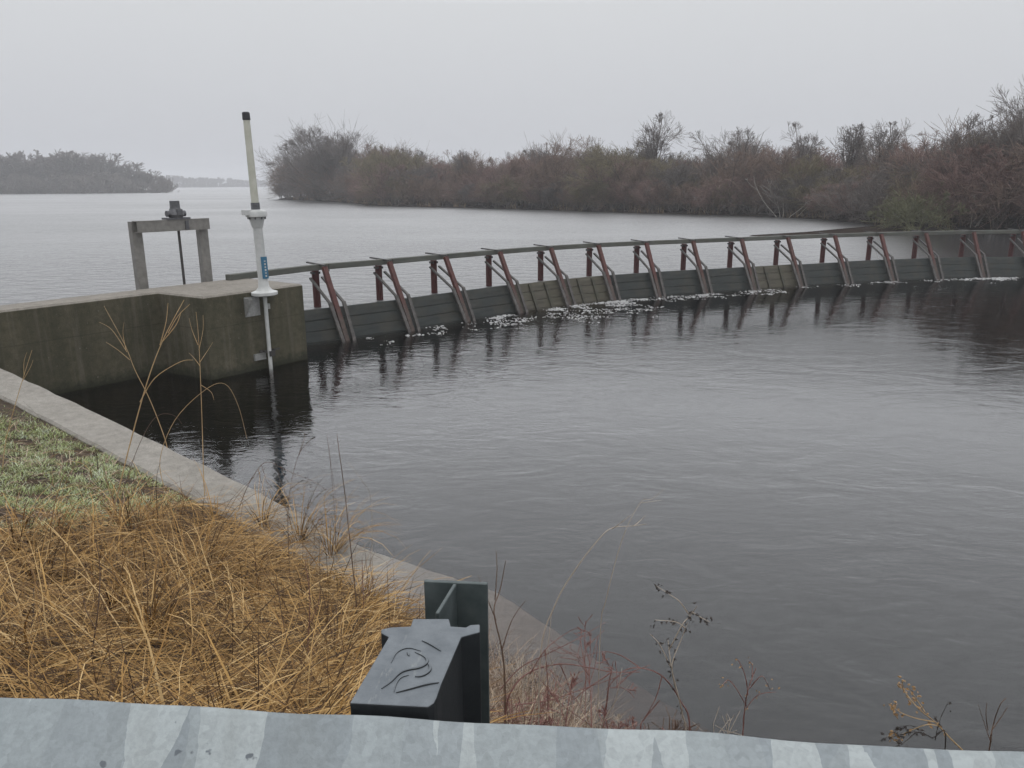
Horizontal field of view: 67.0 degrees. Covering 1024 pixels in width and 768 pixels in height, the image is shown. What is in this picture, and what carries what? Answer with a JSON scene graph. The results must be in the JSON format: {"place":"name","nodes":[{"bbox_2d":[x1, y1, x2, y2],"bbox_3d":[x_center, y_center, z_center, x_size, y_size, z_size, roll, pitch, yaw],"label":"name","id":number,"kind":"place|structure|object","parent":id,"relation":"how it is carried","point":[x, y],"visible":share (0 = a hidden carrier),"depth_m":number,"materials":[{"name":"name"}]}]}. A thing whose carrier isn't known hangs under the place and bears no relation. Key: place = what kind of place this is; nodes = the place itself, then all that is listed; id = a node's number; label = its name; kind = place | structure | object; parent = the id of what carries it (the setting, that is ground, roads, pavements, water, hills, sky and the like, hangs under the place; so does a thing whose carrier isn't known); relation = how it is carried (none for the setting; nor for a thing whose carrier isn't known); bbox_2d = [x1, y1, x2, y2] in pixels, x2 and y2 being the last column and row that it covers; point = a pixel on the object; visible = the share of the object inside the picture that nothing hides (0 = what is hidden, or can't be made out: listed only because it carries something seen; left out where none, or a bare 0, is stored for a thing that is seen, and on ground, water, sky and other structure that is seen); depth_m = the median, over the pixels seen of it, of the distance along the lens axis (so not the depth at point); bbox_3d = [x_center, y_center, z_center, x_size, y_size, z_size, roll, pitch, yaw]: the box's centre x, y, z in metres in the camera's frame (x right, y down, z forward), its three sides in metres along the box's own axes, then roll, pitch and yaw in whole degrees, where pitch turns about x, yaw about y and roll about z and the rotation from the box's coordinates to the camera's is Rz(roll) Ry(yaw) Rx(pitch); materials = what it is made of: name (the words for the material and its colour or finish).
{"place":"outdoors","nodes":[
{"label":"outdoors","id":0,"kind":"place"},
{"bbox_2d":[0,399,600,728],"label":"ground","id":1,"kind":"structure","parent":0,"point":[9,407],"depth_m":7.61,"materials":[{"name":"plant"}]},
{"bbox_2d":[0,406,197,544],"bbox_3d":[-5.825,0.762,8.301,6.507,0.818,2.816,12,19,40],"label":"green grass","id":2,"kind":"structure","parent":1,"relation":"on","point":[38,456],"depth_m":8.00,"materials":[{"name":"plant"}]},
{"bbox_2d":[103,300,189,547],"bbox_3d":[-2.777,0.396,5.821,0.934,2.058,0.059,0,15,0],"label":"grass stalk","id":3,"kind":"object","parent":1,"relation":"on","point":[144,392],"depth_m":5.72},
{"bbox_2d":[0,401,551,723],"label":"dry grass","id":4,"kind":"structure","parent":1,"relation":"on","point":[48,583],"depth_m":4.45,"materials":[{"name":"plant"}]},
{"bbox_2d":[329,587,649,729],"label":"dead stem litter","id":5,"kind":"object","parent":1,"relation":"on","point":[496,690],"visible":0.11,"depth_m":4.38,"materials":[{"name":"plant"}]},
{"bbox_2d":[489,652,626,727],"bbox_3d":[0.080,1.827,4.039,1.113,0.503,1.022,0,15,0],"label":"bramble","id":6,"kind":"object","parent":1,"relation":"on","point":[527,680],"visible":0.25,"depth_m":4.31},
{"bbox_2d":[500,622,648,723],"bbox_3d":[0.230,1.233,2.905,0.551,0.750,0.059,0,15,0],"label":"bramble","id":7,"kind":"object","parent":1,"relation":"on","point":[546,666],"visible":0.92,"depth_m":2.87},
{"bbox_2d":[490,615,664,729],"bbox_3d":[0.235,1.499,3.088,1.009,0.714,1.264,-10,18,-34],"label":"bramble","id":8,"kind":"object","parent":1,"relation":"on","point":[572,685],"visible":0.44,"depth_m":3.23,"materials":[{"name":"plant"}]},
{"bbox_2d":[490,688,739,734],"bbox_3d":[0.582,1.869,3.795,1.386,0.711,1.119,13,20,41],"label":"bramble","id":9,"kind":"object","parent":1,"relation":"on","point":[583,697],"visible":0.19,"depth_m":3.90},
{"bbox_2d":[650,584,712,730],"bbox_3d":[0.621,1.315,2.931,0.236,1.248,0.072,-1,15,-3],"label":"weed","id":10,"kind":"object","parent":1,"relation":"on","point":[680,629],"visible":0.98,"depth_m":2.82,"materials":[{"name":"brown plant"}]},
{"bbox_2d":[883,676,962,749],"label":"weed","id":11,"kind":"object","parent":1,"relation":"on","point":[893,707],"visible":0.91,"depth_m":2.91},
{"bbox_2d":[0,187,1023,309],"bbox_3d":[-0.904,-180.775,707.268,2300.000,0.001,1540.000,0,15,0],"label":"lake water","id":12,"kind":"structure","parent":0,"point":[56,246],"depth_m":38.33,"materials":[{"name":"liquid"}]},
{"bbox_2d":[0,0,1023,265],"label":"sky","id":13,"kind":"structure","parent":0,"point":[166,86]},
{"bbox_2d":[66,263,1023,392],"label":"pool water","id":14,"kind":"structure","parent":0,"point":[964,287],"depth_m":22.34,"materials":[{"name":"liquid"}]},
{"bbox_2d":[304,307,350,367],"bbox_3d":[-4.283,-1.042,17.123,1.200,1.143,0.645,-12,19,-39],"label":"board panel","id":15,"kind":"object","parent":14,"relation":"in","point":[320,328],"visible":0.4,"depth_m":17.15,"materials":[{"name":"wood"}]},
{"bbox_2d":[306,262,360,359],"bbox_3d":[-4.118,-1.612,17.725,0.426,2.250,1.819,-12,19,-39],"label":"weir trestle","id":16,"kind":"object","parent":14,"relation":"in","point":[335,310],"visible":0.91,"depth_m":17.47,"materials":[{"name":"red metal"}]},
{"bbox_2d":[225,230,1021,280],"bbox_3d":[7.633,-4.348,23.935,31.560,0.130,3.871,-7,16,-24],"label":"top rail","id":17,"kind":"object","parent":16,"relation":"on","point":[281,271],"visible":1,"depth_m":22.79,"materials":[{"name":"grey metal"}]},
{"bbox_2d":[340,300,415,359],"bbox_3d":[-3.163,-1.288,18.052,1.752,1.140,0.651,-12,19,-39],"label":"board panel","id":18,"kind":"object","parent":14,"relation":"in","point":[382,319],"visible":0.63,"depth_m":18.05,"materials":[{"name":"wood"}]},
{"bbox_2d":[369,257,424,348],"bbox_3d":[-2.811,-1.900,18.810,0.426,2.250,1.818,-13,19,-41],"label":"weir trestle","id":19,"kind":"object","parent":14,"relation":"in","point":[401,304],"visible":0.88,"depth_m":18.57,"materials":[{"name":"red metal"}]},
{"bbox_2d":[404,292,471,349],"bbox_3d":[-1.879,-1.597,19.200,1.798,1.149,0.657,-14,20,-43],"label":"board panel","id":20,"kind":"object","parent":14,"relation":"in","point":[434,310],"visible":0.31,"depth_m":19.22,"materials":[{"name":"wood"}]},
{"bbox_2d":[425,252,480,337],"bbox_3d":[-1.557,-2.221,20.020,0.426,2.250,1.819,-14,20,-43],"label":"weir trestle","id":21,"kind":"object","parent":14,"relation":"in","point":[457,294],"visible":0.9,"depth_m":19.79,"materials":[{"name":"red metal"}]},
{"bbox_2d":[461,285,523,338],"bbox_3d":[-0.558,-1.931,20.457,1.919,1.151,0.664,-14,20,-42],"label":"board panel","id":22,"kind":"object","parent":14,"relation":"in","point":[495,301],"visible":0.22,"depth_m":20.46,"materials":[{"name":"wood"}]},
{"bbox_2d":[481,248,532,328],"bbox_3d":[-0.174,-2.563,21.312,0.426,2.250,1.819,-13,19,-40],"label":"weir trestle","id":23,"kind":"object","parent":14,"relation":"in","point":[509,284],"visible":0.89,"depth_m":21.10,"materials":[{"name":"red metal"}]},
{"bbox_2d":[514,280,572,328],"bbox_3d":[0.836,-2.247,21.671,1.879,1.140,0.659,-12,19,-38],"label":"board panel","id":24,"kind":"object","parent":14,"relation":"in","point":[547,295],"visible":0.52,"depth_m":21.67,"materials":[{"name":"wood"}]},
{"bbox_2d":[533,244,579,320],"bbox_3d":[1.273,-2.876,22.487,0.426,2.250,1.819,-11,18,-35],"label":"weir trestle","id":25,"kind":"object","parent":14,"relation":"in","point":[559,278],"visible":0.79,"depth_m":22.26,"materials":[{"name":"red metal"}]},
{"bbox_2d":[564,275,616,321],"bbox_3d":[2.253,-2.524,22.698,1.745,1.146,0.658,-10,17,-32],"label":"board panel","id":26,"kind":"object","parent":14,"relation":"in","point":[591,292],"visible":0.52,"depth_m":22.72,"materials":[{"name":"wood"}]},
{"bbox_2d":[583,241,624,314],"bbox_3d":[2.740,-3.127,23.424,0.426,2.250,1.819,-9,17,-29],"label":"weir trestle","id":27,"kind":"object","parent":14,"relation":"in","point":[606,275],"visible":0.86,"depth_m":23.18,"materials":[{"name":"red metal"}]},
{"bbox_2d":[610,272,661,315],"bbox_3d":[3.703,-2.741,23.503,1.688,1.147,0.651,-7,16,-25],"label":"board panel","id":28,"kind":"object","parent":14,"relation":"in","point":[632,285],"visible":0.61,"depth_m":23.52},
{"bbox_2d":[631,239,668,310],"bbox_3d":[4.264,-3.323,24.153,0.426,2.250,1.820,-7,16,-24],"label":"weir trestle","id":29,"kind":"object","parent":14,"relation":"in","point":[652,274],"visible":0.87,"depth_m":23.87,"materials":[{"name":"red metal"}]},
{"bbox_2d":[656,270,708,311],"bbox_3d":[5.255,-2.931,24.194,1.768,1.153,0.654,-6,16,-22],"label":"board panel","id":30,"kind":"object","parent":14,"relation":"in","point":[680,281],"visible":0.66,"depth_m":24.20,"materials":[{"name":"wood"}]},
{"bbox_2d":[366,277,1018,344],"bbox_3d":[8.881,-2.728,23.840,27.574,0.034,3.627,-7,16,-23],"label":"foam","id":31,"kind":"object","parent":14,"relation":"on","point":[623,302],"visible":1,"depth_m":21.61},
{"bbox_2d":[678,237,715,306],"bbox_3d":[5.893,-3.506,24.823,0.426,2.250,1.819,-6,16,-22],"label":"weir trestle","id":32,"kind":"object","parent":14,"relation":"in","point":[698,267],"visible":0.82,"depth_m":24.55,"materials":[{"name":"red metal"}]},
{"bbox_2d":[703,267,754,307],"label":"board panel","id":33,"kind":"object","parent":14,"relation":"in","point":[726,278],"visible":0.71,"depth_m":24.89,"materials":[{"name":"wood"}]},
{"bbox_2d":[725,236,762,303],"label":"weir trestle","id":34,"kind":"object","parent":14,"relation":"in","point":[748,271],"visible":0.89,"depth_m":25.25,"materials":[{"name":"red metal"}]},
{"bbox_2d":[751,264,802,303],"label":"board panel","id":35,"kind":"object","parent":14,"relation":"in","point":[781,277],"visible":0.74,"depth_m":25.62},
{"bbox_2d":[771,234,809,299],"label":"weir trestle","id":36,"kind":"object","parent":14,"relation":"in","point":[793,261],"visible":0.84,"depth_m":26.00,"materials":[{"name":"red metal"}]},
{"bbox_2d":[798,262,848,300],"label":"board panel","id":37,"kind":"object","parent":14,"relation":"in","point":[819,273],"visible":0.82,"depth_m":26.36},
{"bbox_2d":[818,232,855,295],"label":"weir trestle","id":38,"kind":"object","parent":14,"relation":"in","point":[840,257],"visible":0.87,"depth_m":26.75,"materials":[{"name":"red metal"}]},
{"bbox_2d":[844,260,893,296],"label":"board panel","id":39,"kind":"object","parent":14,"relation":"in","point":[875,271],"visible":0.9,"depth_m":27.03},
{"bbox_2d":[864,231,901,293],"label":"weir trestle","id":40,"kind":"object","parent":14,"relation":"in","point":[885,256],"visible":0.86,"depth_m":27.34,"materials":[{"name":"red metal"}]},
{"bbox_2d":[890,258,938,293],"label":"board panel","id":41,"kind":"object","parent":14,"relation":"in","point":[922,271],"visible":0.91,"depth_m":27.57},
{"bbox_2d":[910,230,946,291],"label":"weir trestle","id":42,"kind":"object","parent":14,"relation":"in","point":[930,254],"visible":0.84,"depth_m":27.85,"materials":[{"name":"red metal"}]},
{"bbox_2d":[935,257,983,291],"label":"board panel","id":43,"kind":"object","parent":14,"relation":"in","point":[957,267],"visible":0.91,"depth_m":27.98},
{"bbox_2d":[958,229,990,289],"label":"weir trestle","id":44,"kind":"object","parent":14,"relation":"in","point":[978,257],"visible":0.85,"depth_m":28.21,"materials":[{"name":"red metal"}]},
{"bbox_2d":[982,257,1023,290],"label":"board panel","id":45,"kind":"object","parent":14,"relation":"in","point":[1005,266],"visible":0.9,"depth_m":28.23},
{"bbox_2d":[168,269,1023,751],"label":"pool water","id":46,"kind":"structure","parent":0,"point":[830,541],"depth_m":12.51,"materials":[{"name":"liquid"}]},
{"bbox_2d":[0,278,312,455],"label":"abutment wall","id":47,"kind":"structure","parent":46,"relation":"on","point":[73,353],"depth_m":14.12,"materials":[{"name":"concrete"}]},
{"bbox_2d":[127,201,212,289],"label":"sluice gate","id":48,"kind":"structure","parent":47,"relation":"attached to","point":[176,220],"depth_m":14.83,"materials":[{"name":"concrete"}]},
{"bbox_2d":[241,112,279,394],"bbox_3d":[-4.625,-2.274,14.167,0.475,5.126,0.620,10,18,35],"label":"level gauge","id":49,"kind":"object","parent":47,"relation":"attached to","point":[255,215],"visible":1,"depth_m":14.11,"materials":[{"name":"white paint"}]},
{"bbox_2d":[0,368,709,731],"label":"wing wall","id":50,"kind":"structure","parent":46,"relation":"on","point":[86,426],"depth_m":7.27,"materials":[{"name":"grey concrete"}]},
{"bbox_2d":[278,194,1023,229],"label":"marsh ground","id":51,"kind":"structure","parent":0,"point":[988,226],"depth_m":68.66,"materials":[{"name":"soil"}]},
{"bbox_2d":[268,142,319,199],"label":"willow bush","id":52,"kind":"object","parent":51,"relation":"on","point":[286,172],"visible":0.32,"depth_m":129.76,"materials":[{"name":"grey plant"}]},
{"bbox_2d":[254,111,376,200],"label":"willow bush","id":53,"kind":"object","parent":51,"relation":"on","point":[322,154],"visible":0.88,"depth_m":120.55,"materials":[{"name":"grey plant"}]},
{"bbox_2d":[340,145,417,205],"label":"bare shrub","id":54,"kind":"object","parent":51,"relation":"on","point":[373,160],"visible":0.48,"depth_m":102.22,"materials":[{"name":"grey plant"}]},
{"bbox_2d":[375,151,463,202],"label":"bare shrub","id":55,"kind":"object","parent":51,"relation":"on","point":[416,161],"visible":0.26,"depth_m":99.25,"materials":[{"name":"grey plant"}]},
{"bbox_2d":[451,149,498,203],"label":"bare shrub","id":56,"kind":"object","parent":51,"relation":"on","point":[474,167],"visible":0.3,"depth_m":91.95,"materials":[{"name":"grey plant"}]},
{"bbox_2d":[476,174,526,207],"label":"bare shrub","id":57,"kind":"object","parent":51,"relation":"on","point":[511,183],"visible":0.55,"depth_m":85.63,"materials":[{"name":"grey plant"}]},
{"bbox_2d":[511,155,571,206],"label":"bare shrub","id":58,"kind":"object","parent":51,"relation":"on","point":[536,174],"visible":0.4,"depth_m":82.06,"materials":[{"name":"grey plant"}]},
{"bbox_2d":[500,130,601,205],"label":"bare shrub","id":59,"kind":"object","parent":51,"relation":"on","point":[568,153],"visible":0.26,"depth_m":82.17,"materials":[{"name":"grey plant"}]},
{"bbox_2d":[521,154,616,206],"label":"bare shrub","id":60,"kind":"object","parent":51,"relation":"on","point":[560,167],"visible":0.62,"depth_m":80.30,"materials":[{"name":"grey plant"}]},
{"bbox_2d":[563,155,639,208],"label":"bare shrub","id":61,"kind":"object","parent":51,"relation":"on","point":[618,170],"visible":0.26,"depth_m":75.86,"materials":[{"name":"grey plant"}]},
{"bbox_2d":[551,140,692,207],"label":"bare shrub","id":62,"kind":"object","parent":51,"relation":"on","point":[597,165],"visible":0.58,"depth_m":74.31,"materials":[{"name":"brown plant"}]},
{"bbox_2d":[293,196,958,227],"bbox_3d":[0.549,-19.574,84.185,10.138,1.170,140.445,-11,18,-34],"label":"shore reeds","id":63,"kind":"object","parent":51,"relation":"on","point":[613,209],"visible":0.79,"depth_m":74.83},
{"bbox_2d":[601,180,654,210],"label":"bare shrub","id":64,"kind":"object","parent":51,"relation":"on","point":[626,190],"visible":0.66,"depth_m":73.72,"materials":[{"name":"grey plant"}]},
{"bbox_2d":[607,158,674,209],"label":"bare shrub","id":65,"kind":"object","parent":51,"relation":"on","point":[634,176],"visible":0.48,"depth_m":72.99,"materials":[{"name":"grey plant"}]},
{"bbox_2d":[631,176,678,212],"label":"bare shrub","id":66,"kind":"object","parent":51,"relation":"on","point":[642,185],"visible":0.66,"depth_m":70.93,"materials":[{"name":"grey plant"}]},
{"bbox_2d":[629,111,690,207],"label":"bare tree","id":67,"kind":"object","parent":51,"relation":"on","point":[650,152],"visible":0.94,"depth_m":77.00,"materials":[{"name":"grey plant"}]},
{"bbox_2d":[635,159,715,211],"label":"bare shrub","id":68,"kind":"object","parent":51,"relation":"on","point":[674,173],"visible":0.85,"depth_m":70.24,"materials":[{"name":"brown plant"}]},
{"bbox_2d":[656,182,710,213],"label":"bare shrub","id":69,"kind":"object","parent":51,"relation":"on","point":[679,191],"visible":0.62,"depth_m":68.26,"materials":[{"name":"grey plant"}]},
{"bbox_2d":[678,175,751,213],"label":"bare shrub","id":70,"kind":"object","parent":51,"relation":"on","point":[701,196],"visible":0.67,"depth_m":66.74,"materials":[{"name":"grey plant"}]},
{"bbox_2d":[688,126,771,210],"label":"bare tree","id":71,"kind":"object","parent":51,"relation":"on","point":[739,147],"visible":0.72,"depth_m":68.26,"materials":[{"name":"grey plant"}]},
{"bbox_2d":[709,181,759,214],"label":"bare shrub","id":72,"kind":"object","parent":51,"relation":"on","point":[723,199],"visible":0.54,"depth_m":65.92,"materials":[{"name":"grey plant"}]},
{"bbox_2d":[683,136,789,216],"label":"bare shrub","id":73,"kind":"object","parent":51,"relation":"on","point":[754,162],"visible":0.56,"depth_m":65.14,"materials":[{"name":"brown plant"}]},
{"bbox_2d":[713,169,781,213],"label":"bare shrub","id":74,"kind":"object","parent":51,"relation":"on","point":[747,191],"visible":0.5,"depth_m":65.27,"materials":[{"name":"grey plant"}]},
{"bbox_2d":[742,160,810,214],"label":"bare shrub","id":75,"kind":"object","parent":51,"relation":"on","point":[766,200],"visible":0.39,"depth_m":63.73,"materials":[{"name":"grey plant"}]},
{"bbox_2d":[734,147,824,212],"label":"bare shrub","id":76,"kind":"object","parent":51,"relation":"on","point":[788,158],"visible":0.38,"depth_m":62.65,"materials":[{"name":"brown plant"}]},
{"bbox_2d":[751,170,820,216],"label":"bare shrub","id":77,"kind":"object","parent":51,"relation":"on","point":[806,182],"visible":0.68,"depth_m":61.74,"materials":[{"name":"brown plant"}]},
{"bbox_2d":[773,121,827,211],"bbox_3d":[24.297,-17.761,64.190,4.677,7.882,4.787,10,18,35],"label":"bare tree","id":78,"kind":"object","parent":51,"relation":"on","point":[800,148],"visible":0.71,"depth_m":63.90,"materials":[{"name":"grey plant"}]},
{"bbox_2d":[772,152,843,213],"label":"bare shrub","id":79,"kind":"object","parent":51,"relation":"on","point":[813,170],"visible":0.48,"depth_m":60.94,"materials":[{"name":"brown plant"}]},
{"bbox_2d":[783,176,846,216],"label":"bare shrub","id":80,"kind":"object","parent":51,"relation":"on","point":[797,192],"visible":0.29,"depth_m":59.20,"materials":[{"name":"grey plant"}]},
{"bbox_2d":[794,182,859,218],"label":"bare shrub","id":81,"kind":"object","parent":51,"relation":"on","point":[807,198],"visible":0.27,"depth_m":56.96,"materials":[{"name":"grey plant"}]},
{"bbox_2d":[823,177,877,221],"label":"bare shrub","id":82,"kind":"object","parent":51,"relation":"on","point":[846,202],"visible":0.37,"depth_m":54.26,"materials":[{"name":"brown plant"}]},
{"bbox_2d":[826,125,877,214],"bbox_3d":[25.432,-15.989,58.880,4.956,7.110,3.778,-8,16,-27],"label":"bare tree","id":83,"kind":"object","parent":51,"relation":"on","point":[856,141],"visible":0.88,"depth_m":58.25,"materials":[{"name":"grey plant"}]},
{"bbox_2d":[804,173,922,220],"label":"bare shrub","id":84,"kind":"object","parent":51,"relation":"on","point":[850,180],"visible":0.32,"depth_m":52.89,"materials":[{"name":"brown plant"}]},
{"bbox_2d":[849,117,915,215],"bbox_3d":[26.484,-15.520,56.375,4.881,7.450,5.017,11,19,38],"label":"bare tree","id":85,"kind":"object","parent":51,"relation":"on","point":[882,138],"visible":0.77,"depth_m":55.92,"materials":[{"name":"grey plant"}]},
{"bbox_2d":[836,173,930,224],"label":"bare shrub","id":86,"kind":"object","parent":51,"relation":"on","point":[876,187],"visible":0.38,"depth_m":49.66,"materials":[{"name":"brown plant"}]},
{"bbox_2d":[860,156,937,218],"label":"bare shrub","id":87,"kind":"object","parent":51,"relation":"on","point":[891,169],"visible":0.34,"depth_m":50.87,"materials":[{"name":"brown plant"}]},
{"bbox_2d":[856,134,951,216],"bbox_3d":[27.505,-13.878,53.032,7.612,6.315,8.493,3,15,12],"label":"bare shrub","id":88,"kind":"object","parent":51,"relation":"on","point":[898,154],"visible":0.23,"depth_m":52.10,"materials":[{"name":"brown plant"}]},
{"bbox_2d":[880,173,985,227],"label":"bare shrub","id":89,"kind":"object","parent":51,"relation":"on","point":[927,190],"visible":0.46,"depth_m":46.62,"materials":[{"name":"brown plant"}]},
{"bbox_2d":[869,108,1021,220],"bbox_3d":[28.380,-13.309,48.377,10.826,7.188,10.126,-7,16,-25],"label":"bare shrub","id":90,"kind":"object","parent":51,"relation":"on","point":[920,133],"visible":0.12,"depth_m":47.68,"materials":[{"name":"brown plant"}]},
{"bbox_2d":[886,131,1022,224],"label":"bare shrub","id":91,"kind":"object","parent":51,"relation":"on","point":[973,178],"visible":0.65,"depth_m":44.38,"materials":[{"name":"brown plant"}]},
{"bbox_2d":[918,113,1022,216],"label":"bare tree","id":92,"kind":"object","parent":51,"relation":"on","point":[975,118],"visible":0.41,"depth_m":45.57,"materials":[{"name":"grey plant"}]},
{"bbox_2d":[930,178,1019,227],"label":"bare shrub","id":93,"kind":"object","parent":51,"relation":"on","point":[970,204],"visible":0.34,"depth_m":45.04,"materials":[{"name":"brown plant"}]},
{"bbox_2d":[928,139,1023,228],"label":"bare shrub","id":94,"kind":"object","parent":51,"relation":"on","point":[999,156],"visible":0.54,"depth_m":43.62,"materials":[{"name":"brown plant"}]},
{"bbox_2d":[952,166,1023,228],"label":"bare shrub","id":95,"kind":"object","parent":51,"relation":"on","point":[993,207],"visible":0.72,"depth_m":43.34,"materials":[{"name":"brown plant"}]},
{"bbox_2d":[957,74,1023,223],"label":"bare tree","id":96,"kind":"object","parent":51,"relation":"on","point":[1016,128],"visible":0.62,"depth_m":43.88,"materials":[{"name":"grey plant"}]},
{"bbox_2d":[751,225,957,235],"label":"mud bank","id":97,"kind":"structure","parent":0,"point":[861,229],"depth_m":44.46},
{"bbox_2d":[860,182,969,230],"bbox_3d":[23.333,-9.765,45.043,5.586,4.019,5.264,6,16,24],"label":"green willow","id":98,"kind":"object","parent":97,"relation":"on","point":[906,207],"visible":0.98,"depth_m":44.30,"materials":[{"name":"plant"}]},
{"bbox_2d":[880,702,951,749],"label":"weed","id":99,"kind":"object","parent":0,"point":[908,732],"visible":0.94,"depth_m":2.93,"materials":[{"name":"brown plant"}]},
{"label":"far shore","id":100,"kind":"structure","parent":0,"visible":0},
{"bbox_2d":[0,149,179,193],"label":"wood","id":101,"kind":"object","parent":100,"relation":"on","point":[59,173],"visible":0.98,"depth_m":271.16,"materials":[{"name":"plant"}]},
{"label":"far shore","id":102,"kind":"structure","parent":0,"visible":0},
{"bbox_2d":[149,175,276,187],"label":"farther wood","id":103,"kind":"object","parent":102,"relation":"on","point":[199,182],"visible":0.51,"depth_m":799.38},
{"label":"road","id":104,"kind":"structure","parent":0,"visible":0},
{"bbox_2d":[0,579,1023,767],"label":"guardrail","id":105,"kind":"object","parent":104,"relation":"on","point":[421,698],"visible":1,"depth_m":0.96,"materials":[{"name":"metal"}]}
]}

